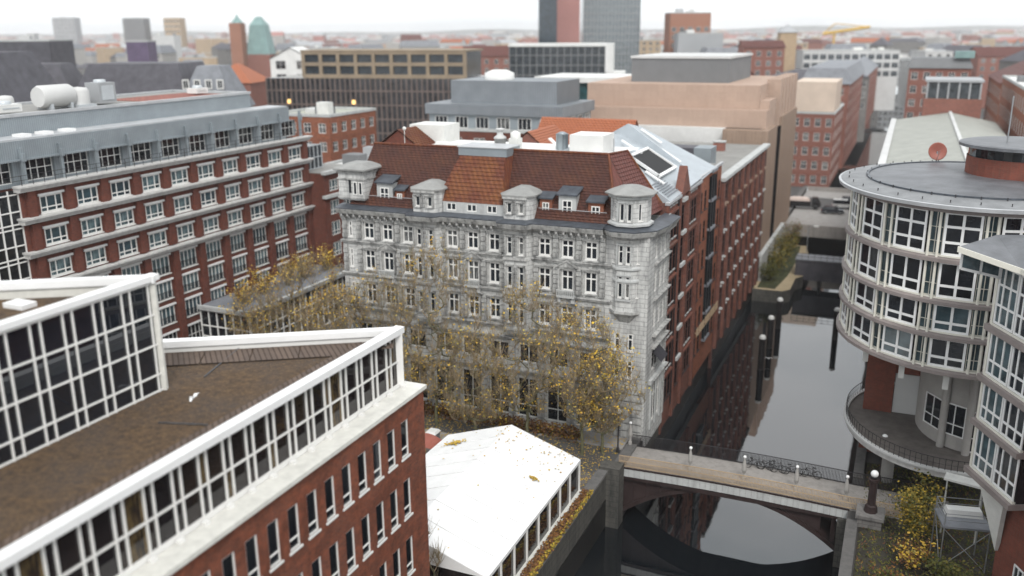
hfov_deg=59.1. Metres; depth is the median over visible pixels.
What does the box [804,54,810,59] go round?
window
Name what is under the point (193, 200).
brick hotel
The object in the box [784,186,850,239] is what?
road bridge
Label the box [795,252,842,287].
flood barrier
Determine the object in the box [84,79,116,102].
cooling unit
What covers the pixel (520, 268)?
window
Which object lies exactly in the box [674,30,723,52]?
tower
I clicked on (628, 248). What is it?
window
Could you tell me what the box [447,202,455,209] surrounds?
window
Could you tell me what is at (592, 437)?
pavement
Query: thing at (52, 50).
dark block
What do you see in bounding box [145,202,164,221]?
window
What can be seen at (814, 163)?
window
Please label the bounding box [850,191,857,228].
window
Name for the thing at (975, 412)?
entrance window
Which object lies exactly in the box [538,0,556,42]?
tower
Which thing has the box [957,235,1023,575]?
bay office
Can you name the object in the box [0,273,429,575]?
brick office
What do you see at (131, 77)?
mansard block
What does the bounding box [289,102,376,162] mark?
brick block
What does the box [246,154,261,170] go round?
window
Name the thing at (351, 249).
window
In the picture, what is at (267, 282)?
roof shrub
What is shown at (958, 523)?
scaffold platform
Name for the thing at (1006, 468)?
window
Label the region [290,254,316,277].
roof shrub
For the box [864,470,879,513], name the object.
street lantern
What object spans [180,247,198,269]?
window
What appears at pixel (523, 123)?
window
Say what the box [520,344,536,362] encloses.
window
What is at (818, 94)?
gable head
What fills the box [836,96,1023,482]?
round office
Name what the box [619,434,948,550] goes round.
footbridge
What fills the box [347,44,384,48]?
city block
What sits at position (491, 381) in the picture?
window
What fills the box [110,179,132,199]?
window
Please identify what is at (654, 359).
window
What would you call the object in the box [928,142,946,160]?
satellite dish
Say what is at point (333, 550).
window
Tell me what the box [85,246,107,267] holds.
window
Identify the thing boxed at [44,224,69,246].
window
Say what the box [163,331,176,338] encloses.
window
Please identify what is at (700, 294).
window
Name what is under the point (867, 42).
city block
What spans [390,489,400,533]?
window
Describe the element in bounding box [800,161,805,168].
window
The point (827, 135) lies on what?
window
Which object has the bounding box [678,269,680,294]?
window
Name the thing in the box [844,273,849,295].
window
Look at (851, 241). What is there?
window
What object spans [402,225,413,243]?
window
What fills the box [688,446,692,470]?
lamp post
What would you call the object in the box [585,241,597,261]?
window
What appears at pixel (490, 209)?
window
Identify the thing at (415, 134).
tiled house
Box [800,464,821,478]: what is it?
bicycle
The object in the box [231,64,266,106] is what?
orange roof
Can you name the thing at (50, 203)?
window
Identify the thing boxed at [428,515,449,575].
plane tree
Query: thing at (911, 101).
window
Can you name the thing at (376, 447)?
window
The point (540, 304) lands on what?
window
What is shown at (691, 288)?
window
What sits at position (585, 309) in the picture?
window
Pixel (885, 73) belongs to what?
window
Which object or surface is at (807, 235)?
quay lamp
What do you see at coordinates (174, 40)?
city block
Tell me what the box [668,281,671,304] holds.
window
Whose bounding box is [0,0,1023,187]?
sky
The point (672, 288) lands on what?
window
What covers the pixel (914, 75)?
window
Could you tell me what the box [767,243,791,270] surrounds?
shrub
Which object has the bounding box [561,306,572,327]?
window
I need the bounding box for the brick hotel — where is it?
[0,90,350,338]
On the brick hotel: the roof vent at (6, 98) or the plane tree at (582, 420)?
the roof vent at (6, 98)
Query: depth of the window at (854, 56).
405.49 m
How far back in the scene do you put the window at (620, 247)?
78.05 m
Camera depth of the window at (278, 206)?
115.66 m
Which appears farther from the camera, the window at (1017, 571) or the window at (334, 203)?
the window at (334, 203)
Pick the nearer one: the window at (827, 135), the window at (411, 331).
the window at (411, 331)
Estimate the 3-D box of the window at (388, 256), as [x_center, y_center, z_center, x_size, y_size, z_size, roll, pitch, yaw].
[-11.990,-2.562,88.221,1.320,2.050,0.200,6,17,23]
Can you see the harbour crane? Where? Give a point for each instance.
(845, 30)
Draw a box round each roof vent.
[0,95,13,102]
[74,87,96,106]
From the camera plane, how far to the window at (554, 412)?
85.08 m
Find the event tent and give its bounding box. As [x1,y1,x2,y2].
[426,425,582,575]
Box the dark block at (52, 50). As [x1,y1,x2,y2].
[0,33,75,65]
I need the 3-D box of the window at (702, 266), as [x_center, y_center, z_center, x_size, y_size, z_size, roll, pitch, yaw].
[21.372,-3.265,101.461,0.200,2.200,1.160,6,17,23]
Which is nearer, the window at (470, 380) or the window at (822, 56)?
the window at (470, 380)
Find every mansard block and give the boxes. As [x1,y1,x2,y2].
[0,51,56,102]
[41,63,82,86]
[78,61,204,93]
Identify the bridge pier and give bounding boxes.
[599,459,623,528]
[855,503,884,530]
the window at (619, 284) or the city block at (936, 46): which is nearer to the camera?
the window at (619, 284)
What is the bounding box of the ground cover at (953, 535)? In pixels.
[855,462,993,575]
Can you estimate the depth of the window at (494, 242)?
83.17 m
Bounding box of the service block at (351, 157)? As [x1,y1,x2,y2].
[327,146,372,163]
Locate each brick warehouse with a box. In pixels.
[563,134,702,444]
[614,124,723,402]
[669,140,769,367]
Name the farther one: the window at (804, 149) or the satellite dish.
the window at (804, 149)
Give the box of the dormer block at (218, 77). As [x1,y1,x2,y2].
[182,65,255,106]
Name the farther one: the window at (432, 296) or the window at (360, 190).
the window at (360, 190)
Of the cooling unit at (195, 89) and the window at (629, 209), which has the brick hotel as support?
the cooling unit at (195, 89)
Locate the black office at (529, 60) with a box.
[508,43,625,77]
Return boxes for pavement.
[425,403,628,449]
[425,429,449,439]
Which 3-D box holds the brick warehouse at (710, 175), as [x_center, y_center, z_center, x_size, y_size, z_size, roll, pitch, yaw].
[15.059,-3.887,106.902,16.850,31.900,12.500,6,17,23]
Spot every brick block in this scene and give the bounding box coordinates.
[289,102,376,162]
[425,70,594,141]
[463,46,508,74]
[737,40,785,75]
[791,103,843,186]
[803,60,864,168]
[858,56,878,124]
[904,57,972,117]
[983,60,1023,123]
[997,75,1023,135]
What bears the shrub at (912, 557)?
on the garden soil
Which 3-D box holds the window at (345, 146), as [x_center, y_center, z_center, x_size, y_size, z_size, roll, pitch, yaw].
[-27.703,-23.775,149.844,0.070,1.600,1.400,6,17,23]
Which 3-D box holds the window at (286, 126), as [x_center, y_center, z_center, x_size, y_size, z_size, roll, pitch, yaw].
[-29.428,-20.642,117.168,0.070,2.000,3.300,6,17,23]
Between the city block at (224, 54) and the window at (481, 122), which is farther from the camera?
the city block at (224, 54)
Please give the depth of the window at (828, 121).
208.06 m
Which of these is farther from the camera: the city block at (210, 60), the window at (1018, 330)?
the city block at (210, 60)
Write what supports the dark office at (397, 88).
on the ground at (612, 454)
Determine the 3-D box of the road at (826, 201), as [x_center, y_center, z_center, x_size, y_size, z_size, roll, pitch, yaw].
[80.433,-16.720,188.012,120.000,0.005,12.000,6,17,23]
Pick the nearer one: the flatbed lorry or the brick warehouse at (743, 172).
the brick warehouse at (743, 172)
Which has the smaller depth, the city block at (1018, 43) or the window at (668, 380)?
the window at (668, 380)
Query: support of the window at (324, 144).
in the brick block at (336, 132)
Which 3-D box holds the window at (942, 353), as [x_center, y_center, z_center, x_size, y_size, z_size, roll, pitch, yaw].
[31.153,4.683,64.743,2.402,2.200,0.070,10,19,32]
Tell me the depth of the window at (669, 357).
91.03 m
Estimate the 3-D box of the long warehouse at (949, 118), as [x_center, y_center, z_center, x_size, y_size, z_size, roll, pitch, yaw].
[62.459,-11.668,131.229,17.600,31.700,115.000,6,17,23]
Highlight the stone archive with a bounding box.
[587,53,797,251]
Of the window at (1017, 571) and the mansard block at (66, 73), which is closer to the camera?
the window at (1017, 571)
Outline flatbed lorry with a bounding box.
[789,196,820,209]
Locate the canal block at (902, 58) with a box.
[897,55,909,85]
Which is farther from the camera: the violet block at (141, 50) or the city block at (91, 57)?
the city block at (91, 57)
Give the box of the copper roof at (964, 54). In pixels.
[955,51,974,57]
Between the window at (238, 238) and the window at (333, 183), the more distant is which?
the window at (333, 183)
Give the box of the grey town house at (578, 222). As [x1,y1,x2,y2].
[333,121,680,446]
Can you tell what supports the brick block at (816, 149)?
on the ground at (612, 454)
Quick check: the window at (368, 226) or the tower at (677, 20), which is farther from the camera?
the tower at (677, 20)
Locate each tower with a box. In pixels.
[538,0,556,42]
[557,0,579,42]
[580,0,640,73]
[663,9,711,52]
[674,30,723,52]
[777,25,797,71]
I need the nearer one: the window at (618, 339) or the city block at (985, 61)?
the window at (618, 339)
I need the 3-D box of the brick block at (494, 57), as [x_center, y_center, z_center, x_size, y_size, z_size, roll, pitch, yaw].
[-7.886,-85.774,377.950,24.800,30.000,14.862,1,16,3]
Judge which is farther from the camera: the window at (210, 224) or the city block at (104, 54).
the city block at (104, 54)
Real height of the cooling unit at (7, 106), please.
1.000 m
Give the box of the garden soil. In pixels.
[853,462,994,575]
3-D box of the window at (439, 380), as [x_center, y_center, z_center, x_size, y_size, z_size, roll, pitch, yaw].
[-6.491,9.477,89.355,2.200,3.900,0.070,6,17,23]
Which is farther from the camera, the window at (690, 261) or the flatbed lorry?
the flatbed lorry
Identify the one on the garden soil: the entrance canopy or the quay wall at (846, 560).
the entrance canopy
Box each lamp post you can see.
[628,421,631,444]
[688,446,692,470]
[742,455,746,480]
[794,465,798,490]
[843,475,849,500]
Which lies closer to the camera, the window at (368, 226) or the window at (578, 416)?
the window at (578, 416)
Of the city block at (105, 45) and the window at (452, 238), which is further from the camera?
the city block at (105, 45)
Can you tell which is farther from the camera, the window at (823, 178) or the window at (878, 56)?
the window at (878, 56)
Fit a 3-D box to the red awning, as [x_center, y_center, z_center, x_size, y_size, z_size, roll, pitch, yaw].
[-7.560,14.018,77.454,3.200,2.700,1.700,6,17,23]
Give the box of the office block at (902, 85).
[896,59,911,108]
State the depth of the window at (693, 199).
93.83 m
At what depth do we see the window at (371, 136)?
157.29 m
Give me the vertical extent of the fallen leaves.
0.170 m
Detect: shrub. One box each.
[225,279,262,303]
[244,265,276,293]
[272,254,298,285]
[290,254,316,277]
[316,242,337,269]
[758,257,782,281]
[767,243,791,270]
[771,229,802,259]
[781,218,804,249]
[867,560,912,575]
[889,481,946,546]
[889,531,939,572]
[903,468,949,519]
[918,549,983,575]
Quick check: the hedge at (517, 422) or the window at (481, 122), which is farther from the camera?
the window at (481, 122)
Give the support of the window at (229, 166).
in the brick hotel
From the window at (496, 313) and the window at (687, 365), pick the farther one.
the window at (687, 365)
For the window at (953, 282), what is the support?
in the round office at (916, 302)
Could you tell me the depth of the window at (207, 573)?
33.29 m
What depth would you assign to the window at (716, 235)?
108.50 m
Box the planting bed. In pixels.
[757,246,800,288]
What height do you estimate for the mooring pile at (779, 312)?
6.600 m
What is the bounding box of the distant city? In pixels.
[0,28,1023,56]
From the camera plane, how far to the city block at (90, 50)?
1074.16 m
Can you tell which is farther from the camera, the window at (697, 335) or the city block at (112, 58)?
the city block at (112, 58)
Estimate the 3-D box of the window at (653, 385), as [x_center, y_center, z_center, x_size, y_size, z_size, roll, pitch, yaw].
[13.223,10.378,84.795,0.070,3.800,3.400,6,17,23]
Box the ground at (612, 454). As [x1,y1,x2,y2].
[318,108,984,575]
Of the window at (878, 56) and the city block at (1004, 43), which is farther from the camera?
the city block at (1004, 43)
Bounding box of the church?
[229,14,275,77]
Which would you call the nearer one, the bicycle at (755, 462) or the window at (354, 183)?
the bicycle at (755, 462)
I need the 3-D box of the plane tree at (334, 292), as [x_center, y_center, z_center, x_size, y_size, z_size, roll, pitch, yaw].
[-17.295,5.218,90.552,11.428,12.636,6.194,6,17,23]
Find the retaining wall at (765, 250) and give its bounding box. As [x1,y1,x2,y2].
[758,222,784,280]
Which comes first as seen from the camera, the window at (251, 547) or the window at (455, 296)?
the window at (251, 547)
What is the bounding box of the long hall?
[795,47,900,109]
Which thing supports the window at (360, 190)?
in the grey town house at (578, 222)
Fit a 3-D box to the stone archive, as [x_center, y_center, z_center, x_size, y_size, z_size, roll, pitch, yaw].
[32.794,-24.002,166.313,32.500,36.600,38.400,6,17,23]
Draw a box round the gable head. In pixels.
[795,78,842,111]
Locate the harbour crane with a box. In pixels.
[823,23,869,43]
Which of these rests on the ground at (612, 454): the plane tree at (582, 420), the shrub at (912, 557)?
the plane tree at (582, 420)
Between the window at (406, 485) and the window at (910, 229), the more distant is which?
the window at (910, 229)
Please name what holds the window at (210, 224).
in the brick hotel
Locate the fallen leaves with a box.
[424,413,625,485]
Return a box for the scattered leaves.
[427,426,572,529]
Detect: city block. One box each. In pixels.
[73,43,86,64]
[77,63,91,74]
[85,48,95,51]
[85,52,97,62]
[95,44,120,49]
[96,45,123,62]
[110,54,115,61]
[115,53,125,61]
[124,45,176,61]
[152,33,182,61]
[178,55,217,64]
[211,42,225,55]
[217,43,247,65]
[275,43,295,50]
[309,45,347,49]
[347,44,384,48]
[399,40,439,48]
[400,34,421,42]
[439,39,465,48]
[445,46,462,48]
[464,39,472,45]
[639,37,660,54]
[699,47,737,52]
[770,69,870,141]
[796,40,807,49]
[801,39,822,49]
[823,44,866,49]
[850,38,888,48]
[869,38,892,49]
[889,38,917,53]
[910,48,953,58]
[911,37,925,49]
[925,43,951,49]
[941,45,982,56]
[970,47,1023,107]
[978,36,996,42]
[981,37,995,46]
[998,50,1023,69]
[1001,40,1016,46]
[1011,39,1023,46]
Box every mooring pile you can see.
[757,335,765,370]
[766,315,774,348]
[775,297,782,328]
[832,307,839,339]
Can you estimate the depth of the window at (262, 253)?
113.59 m
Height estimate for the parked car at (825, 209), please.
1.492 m
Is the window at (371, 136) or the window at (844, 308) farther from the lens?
the window at (371, 136)
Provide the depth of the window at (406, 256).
87.46 m
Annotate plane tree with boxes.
[216,279,295,334]
[264,245,349,331]
[291,282,385,331]
[322,260,429,364]
[383,228,485,426]
[402,334,433,385]
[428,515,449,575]
[430,321,518,429]
[462,275,592,432]
[525,301,640,454]
[558,336,651,453]
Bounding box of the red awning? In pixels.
[425,433,440,448]
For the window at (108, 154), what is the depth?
91.84 m
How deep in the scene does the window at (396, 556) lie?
46.88 m
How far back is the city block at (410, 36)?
957.90 m
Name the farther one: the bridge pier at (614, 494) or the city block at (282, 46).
the city block at (282, 46)
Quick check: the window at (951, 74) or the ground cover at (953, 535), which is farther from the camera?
the window at (951, 74)
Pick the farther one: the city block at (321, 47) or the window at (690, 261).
the city block at (321, 47)
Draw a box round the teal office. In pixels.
[534,73,631,99]
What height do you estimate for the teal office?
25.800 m
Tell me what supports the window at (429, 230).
in the grey town house at (578, 222)
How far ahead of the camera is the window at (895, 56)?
403.81 m
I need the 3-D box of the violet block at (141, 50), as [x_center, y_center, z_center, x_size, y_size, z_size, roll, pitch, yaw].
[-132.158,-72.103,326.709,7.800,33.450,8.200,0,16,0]
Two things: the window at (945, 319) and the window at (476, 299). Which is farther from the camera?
the window at (476, 299)
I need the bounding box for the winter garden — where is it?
[197,265,346,336]
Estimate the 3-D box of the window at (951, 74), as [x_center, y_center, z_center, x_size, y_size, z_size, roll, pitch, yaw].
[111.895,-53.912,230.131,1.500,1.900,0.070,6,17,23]
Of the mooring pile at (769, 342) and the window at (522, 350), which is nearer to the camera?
the window at (522, 350)
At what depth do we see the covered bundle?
62.43 m
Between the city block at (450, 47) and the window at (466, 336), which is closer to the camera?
the window at (466, 336)
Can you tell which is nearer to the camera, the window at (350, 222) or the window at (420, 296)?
the window at (420, 296)
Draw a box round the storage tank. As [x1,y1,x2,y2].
[30,84,76,109]
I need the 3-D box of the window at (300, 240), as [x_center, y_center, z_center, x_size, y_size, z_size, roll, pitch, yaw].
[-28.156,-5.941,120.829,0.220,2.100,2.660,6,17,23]
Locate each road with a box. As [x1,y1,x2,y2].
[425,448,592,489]
[790,196,848,209]
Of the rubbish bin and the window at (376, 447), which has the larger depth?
the rubbish bin
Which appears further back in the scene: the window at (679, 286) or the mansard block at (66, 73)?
the mansard block at (66, 73)
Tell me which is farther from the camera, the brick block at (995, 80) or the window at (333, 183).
the brick block at (995, 80)
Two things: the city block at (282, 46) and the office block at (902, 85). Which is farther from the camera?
the city block at (282, 46)
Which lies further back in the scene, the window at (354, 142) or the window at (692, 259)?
the window at (354, 142)
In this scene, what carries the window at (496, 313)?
in the grey town house at (578, 222)
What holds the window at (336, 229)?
in the brick hotel
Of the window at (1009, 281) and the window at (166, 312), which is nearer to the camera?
the window at (1009, 281)
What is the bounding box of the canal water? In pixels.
[575,94,904,575]
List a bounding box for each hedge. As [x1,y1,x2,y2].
[424,399,580,442]
[520,488,592,575]
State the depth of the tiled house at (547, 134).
100.60 m
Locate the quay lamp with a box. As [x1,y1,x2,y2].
[806,225,818,252]
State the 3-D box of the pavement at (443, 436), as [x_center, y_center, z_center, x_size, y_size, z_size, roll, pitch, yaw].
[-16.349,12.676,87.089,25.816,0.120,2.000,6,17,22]
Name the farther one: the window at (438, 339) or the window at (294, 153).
the window at (294, 153)
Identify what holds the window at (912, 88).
in the brick block at (921, 69)
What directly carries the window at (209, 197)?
in the brick hotel
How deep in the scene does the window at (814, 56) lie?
407.07 m
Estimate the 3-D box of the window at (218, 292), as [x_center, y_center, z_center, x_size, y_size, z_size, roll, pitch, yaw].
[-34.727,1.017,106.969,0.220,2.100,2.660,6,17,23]
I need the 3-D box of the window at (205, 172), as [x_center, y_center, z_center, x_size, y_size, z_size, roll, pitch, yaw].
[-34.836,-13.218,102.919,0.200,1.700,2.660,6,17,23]
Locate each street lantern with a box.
[616,409,621,452]
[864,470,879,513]
[879,434,887,481]
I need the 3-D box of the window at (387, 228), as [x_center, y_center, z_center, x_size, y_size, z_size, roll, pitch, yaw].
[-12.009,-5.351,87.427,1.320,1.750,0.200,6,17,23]
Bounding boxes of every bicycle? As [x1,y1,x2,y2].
[746,456,764,468]
[757,458,777,471]
[765,460,785,472]
[781,464,802,475]
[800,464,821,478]
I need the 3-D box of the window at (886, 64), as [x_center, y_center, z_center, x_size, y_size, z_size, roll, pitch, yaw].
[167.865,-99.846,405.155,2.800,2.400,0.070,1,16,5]
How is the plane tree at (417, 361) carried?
on the ground at (612, 454)
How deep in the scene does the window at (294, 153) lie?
117.66 m
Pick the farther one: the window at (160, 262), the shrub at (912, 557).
the window at (160, 262)
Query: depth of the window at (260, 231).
112.79 m
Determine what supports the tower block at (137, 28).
on the ground at (612, 454)
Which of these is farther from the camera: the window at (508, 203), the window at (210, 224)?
the window at (210, 224)
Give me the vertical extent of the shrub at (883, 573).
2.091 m
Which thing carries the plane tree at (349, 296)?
on the ground at (612, 454)
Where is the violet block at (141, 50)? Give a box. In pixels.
[125,40,157,61]
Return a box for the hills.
[0,26,1023,37]
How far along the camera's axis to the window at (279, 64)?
279.23 m
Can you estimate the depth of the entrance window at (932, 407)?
72.49 m
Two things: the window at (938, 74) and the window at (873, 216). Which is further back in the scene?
the window at (938, 74)
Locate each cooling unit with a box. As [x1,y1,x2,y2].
[0,101,21,112]
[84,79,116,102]
[187,85,207,93]
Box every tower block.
[52,16,82,42]
[122,17,151,43]
[163,17,187,46]
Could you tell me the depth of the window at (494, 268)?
83.96 m
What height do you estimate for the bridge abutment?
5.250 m
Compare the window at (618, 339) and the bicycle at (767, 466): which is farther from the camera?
the window at (618, 339)
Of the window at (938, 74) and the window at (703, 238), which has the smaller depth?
the window at (703, 238)
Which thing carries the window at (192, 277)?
in the brick hotel
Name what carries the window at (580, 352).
in the grey town house at (578, 222)
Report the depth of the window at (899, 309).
66.52 m
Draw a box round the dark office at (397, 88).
[265,48,484,141]
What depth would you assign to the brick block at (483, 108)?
141.73 m
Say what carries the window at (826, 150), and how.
in the brick block at (816, 149)
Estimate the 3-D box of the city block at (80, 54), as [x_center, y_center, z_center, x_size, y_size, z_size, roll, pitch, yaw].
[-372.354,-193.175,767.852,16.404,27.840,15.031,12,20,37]
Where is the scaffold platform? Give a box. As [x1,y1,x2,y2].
[930,496,990,574]
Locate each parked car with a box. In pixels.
[821,205,843,214]
[832,199,849,207]
[842,196,850,201]
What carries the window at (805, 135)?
in the brick block at (816, 149)
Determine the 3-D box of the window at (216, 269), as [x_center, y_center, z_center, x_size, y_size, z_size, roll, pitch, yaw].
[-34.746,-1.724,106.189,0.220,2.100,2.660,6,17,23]
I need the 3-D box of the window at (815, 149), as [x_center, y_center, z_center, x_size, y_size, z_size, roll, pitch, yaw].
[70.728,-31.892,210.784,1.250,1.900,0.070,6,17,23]
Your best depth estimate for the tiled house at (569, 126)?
120.91 m
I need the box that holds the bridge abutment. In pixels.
[832,517,845,567]
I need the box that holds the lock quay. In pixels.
[752,244,807,302]
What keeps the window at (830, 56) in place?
in the long hall
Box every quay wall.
[532,467,607,575]
[615,426,658,514]
[789,185,807,215]
[838,518,857,575]
[853,442,866,479]
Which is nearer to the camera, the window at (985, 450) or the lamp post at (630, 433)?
the window at (985, 450)
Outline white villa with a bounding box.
[269,46,308,76]
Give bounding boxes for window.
[0,163,11,185]
[25,157,53,180]
[39,192,65,214]
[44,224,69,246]
[49,256,74,278]
[63,151,88,173]
[76,185,99,206]
[81,216,103,237]
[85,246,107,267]
[99,147,121,167]
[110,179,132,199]
[114,209,135,228]
[118,238,139,258]
[121,264,140,274]
[131,142,150,162]
[142,174,161,192]
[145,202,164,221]
[149,230,168,249]
[152,255,171,276]
[156,280,174,303]
[159,305,177,327]
[161,138,179,157]
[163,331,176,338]
[171,168,189,186]
[174,195,192,213]
[177,223,194,241]
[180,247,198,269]
[182,80,188,88]
[182,271,200,293]
[185,295,200,317]
[188,134,205,152]
[188,322,201,337]
[193,80,200,84]
[198,163,214,180]
[200,190,217,207]
[202,570,209,575]
[203,216,219,233]
[205,80,211,88]
[206,240,222,261]
[208,263,224,284]
[210,286,224,300]
[214,130,229,147]
[216,79,223,88]
[222,551,235,575]
[223,159,238,175]
[225,184,241,201]
[228,210,243,226]
[230,233,245,252]
[232,255,247,275]
[234,278,247,290]
[238,127,251,143]
[245,535,259,575]
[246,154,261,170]
[248,179,262,195]
[250,204,265,220]
[253,226,267,245]
[255,248,269,267]
[257,269,268,281]
[260,124,273,140]
[267,518,283,572]
[268,150,281,165]
[270,174,283,189]
[272,198,285,214]
[274,220,287,238]
[275,61,285,68]
[276,241,289,259]
[281,120,292,136]
[287,503,303,555]
[288,146,301,161]
[290,170,303,184]
[292,193,304,208]
[294,214,306,232]
[296,61,301,68]
[296,235,307,252]
[304,123,310,132]
[306,489,321,539]
[312,556,321,575]
[318,123,325,133]
[320,142,326,151]
[324,476,338,525]
[329,178,337,190]
[329,542,339,575]
[330,199,338,214]
[332,123,336,132]
[332,220,340,234]
[333,141,337,151]
[333,240,341,255]
[341,463,354,510]
[342,121,346,130]
[343,139,347,149]
[346,527,358,575]
[348,220,352,237]
[350,248,354,267]
[351,120,355,129]
[352,138,356,147]
[353,182,356,194]
[357,451,369,497]
[358,182,362,194]
[359,322,371,328]
[360,118,364,127]
[361,136,365,145]
[361,513,372,561]
[363,222,373,239]
[365,249,375,269]
[367,283,376,302]
[369,117,373,125]
[370,134,373,143]
[373,440,383,485]
[376,501,387,547]
[379,562,386,575]
[382,223,393,241]
[384,251,393,270]
[385,285,395,305]
[387,429,397,473]
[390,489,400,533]
[393,549,400,575]
[401,419,410,461]
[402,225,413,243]
[403,477,413,521]
[404,253,413,273]
[405,287,415,307]
[406,536,415,575]
[410,329,425,346]
[410,360,427,398]
[416,196,419,206]
[417,228,420,245]
[418,257,421,277]
[419,291,423,311]
[427,197,431,207]
[428,229,432,246]
[429,260,433,278]
[430,292,434,311]
[435,115,447,121]
[436,333,452,350]
[436,365,453,402]
[446,229,457,247]
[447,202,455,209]
[448,258,457,278]
[449,292,459,313]
[455,116,467,127]
[463,336,479,352]
[463,369,481,407]
[466,231,478,249]
[467,204,476,211]
[468,260,478,280]
[468,295,479,315]
[476,117,488,128]
[487,205,496,213]
[488,233,499,251]
[489,262,499,283]
[490,297,499,318]
[490,373,508,412]
[491,340,508,357]
[497,118,509,129]
[506,303,511,322]
[507,202,510,213]
[507,236,511,254]
[507,266,511,286]
[518,118,530,130]
[518,237,522,255]
[518,377,538,417]
[519,203,522,214]
[519,267,522,288]
[519,303,523,323]
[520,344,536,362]
[538,237,550,256]
[539,267,549,289]
[539,303,549,324]
[547,381,566,422]
[549,349,567,367]
[561,239,573,258]
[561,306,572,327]
[562,269,573,290]
[577,386,595,424]
[579,352,597,371]
[583,308,595,330]
[584,272,596,294]
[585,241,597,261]
[613,332,619,351]
[617,245,622,264]
[617,276,621,298]
[619,203,624,222]
[624,277,629,299]
[625,360,631,379]
[626,246,630,265]
[627,204,631,222]
[627,334,633,352]
[638,204,642,222]
[651,352,656,369]
[651,376,658,418]
[664,377,667,401]
[665,346,668,368]
[666,313,669,338]
[667,373,669,396]
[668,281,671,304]
[668,342,671,364]
[669,247,672,273]
[669,310,672,333]
[671,278,674,302]
[672,245,675,270]
[674,361,677,386]
[675,331,678,356]
[677,300,679,325]
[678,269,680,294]
[679,237,682,263]
[681,205,684,229]
[683,351,686,372]
[685,321,687,342]
[686,291,689,313]
[686,347,688,367]
[688,261,690,284]
[688,318,690,339]
[689,231,692,253]
[689,288,691,308]
[690,199,693,222]
[690,259,693,279]
[692,228,694,250]
[693,197,696,219]
[696,335,699,352]
[698,305,700,325]
[699,278,701,297]
[701,249,703,269]
[702,220,704,240]
[704,190,706,210]
[711,288,713,306]
[714,235,716,253]
[799,175,804,182]
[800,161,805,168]
[802,147,807,154]
[803,63,809,67]
[803,132,808,140]
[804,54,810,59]
[804,118,809,125]
[810,175,815,183]
[811,161,816,169]
[812,54,818,59]
[812,147,817,154]
[813,133,819,140]
[815,118,820,126]
[820,54,826,59]
[821,176,826,183]
[822,162,827,169]
[823,148,828,155]
[824,133,830,141]
[826,119,831,126]
[828,54,834,59]
[836,54,842,59]
[841,302,846,326]
[844,54,850,59]
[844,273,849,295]
[847,236,853,265]
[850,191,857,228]
[851,312,871,345]
[852,54,858,59]
[855,281,875,312]
[858,243,879,280]
[862,197,884,241]
[868,54,874,59]
[876,54,882,59]
[881,326,913,359]
[882,71,888,75]
[883,62,889,67]
[884,54,890,58]
[885,293,917,325]
[888,253,922,292]
[890,71,896,75]
[891,62,897,67]
[892,54,898,58]
[893,205,928,251]
[907,112,912,117]
[908,99,914,105]
[909,85,915,92]
[911,72,917,79]
[923,72,929,79]
[923,391,941,429]
[927,338,966,370]
[931,305,971,335]
[936,72,942,76]
[936,263,976,301]
[941,213,984,256]
[945,403,966,438]
[948,72,954,76]
[969,412,975,452]
[972,429,996,481]
[979,384,1004,432]
[985,333,1012,386]
[992,445,1019,501]
[993,268,1021,332]
[999,399,1023,449]
[1002,217,1023,234]
[1007,347,1023,398]
[1012,564,1023,575]
[1013,275,1023,339]
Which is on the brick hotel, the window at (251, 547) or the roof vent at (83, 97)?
the roof vent at (83, 97)
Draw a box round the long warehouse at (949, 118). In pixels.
[878,76,1005,377]
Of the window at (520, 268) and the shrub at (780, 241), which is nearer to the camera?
the window at (520, 268)
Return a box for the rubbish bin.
[425,428,440,437]
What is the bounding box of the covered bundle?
[943,504,982,519]
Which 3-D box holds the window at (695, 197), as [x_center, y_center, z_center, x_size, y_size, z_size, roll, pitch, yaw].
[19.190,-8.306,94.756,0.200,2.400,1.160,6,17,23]
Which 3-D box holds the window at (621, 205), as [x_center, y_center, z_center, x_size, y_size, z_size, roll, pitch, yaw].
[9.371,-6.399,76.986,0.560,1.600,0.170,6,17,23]
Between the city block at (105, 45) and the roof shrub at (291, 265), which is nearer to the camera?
the roof shrub at (291, 265)
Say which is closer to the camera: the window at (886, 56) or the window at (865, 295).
the window at (865, 295)
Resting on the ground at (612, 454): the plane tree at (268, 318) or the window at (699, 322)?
the plane tree at (268, 318)
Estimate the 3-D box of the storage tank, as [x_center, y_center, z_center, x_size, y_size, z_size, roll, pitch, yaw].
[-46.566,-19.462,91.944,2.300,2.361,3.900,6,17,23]
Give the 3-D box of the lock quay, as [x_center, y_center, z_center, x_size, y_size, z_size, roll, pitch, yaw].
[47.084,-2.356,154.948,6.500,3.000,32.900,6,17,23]
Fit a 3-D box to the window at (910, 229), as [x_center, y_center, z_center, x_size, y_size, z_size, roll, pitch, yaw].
[28.588,-4.326,64.856,0.070,3.100,2.494,-10,19,-31]
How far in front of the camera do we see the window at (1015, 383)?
54.65 m
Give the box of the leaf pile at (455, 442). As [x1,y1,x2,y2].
[441,439,465,446]
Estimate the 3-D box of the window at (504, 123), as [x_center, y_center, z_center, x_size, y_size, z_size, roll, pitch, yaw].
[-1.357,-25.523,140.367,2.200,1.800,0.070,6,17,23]
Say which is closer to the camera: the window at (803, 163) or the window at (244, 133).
the window at (244, 133)
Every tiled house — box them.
[381,126,434,143]
[521,124,569,143]
[536,117,638,140]
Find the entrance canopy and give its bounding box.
[940,472,981,544]

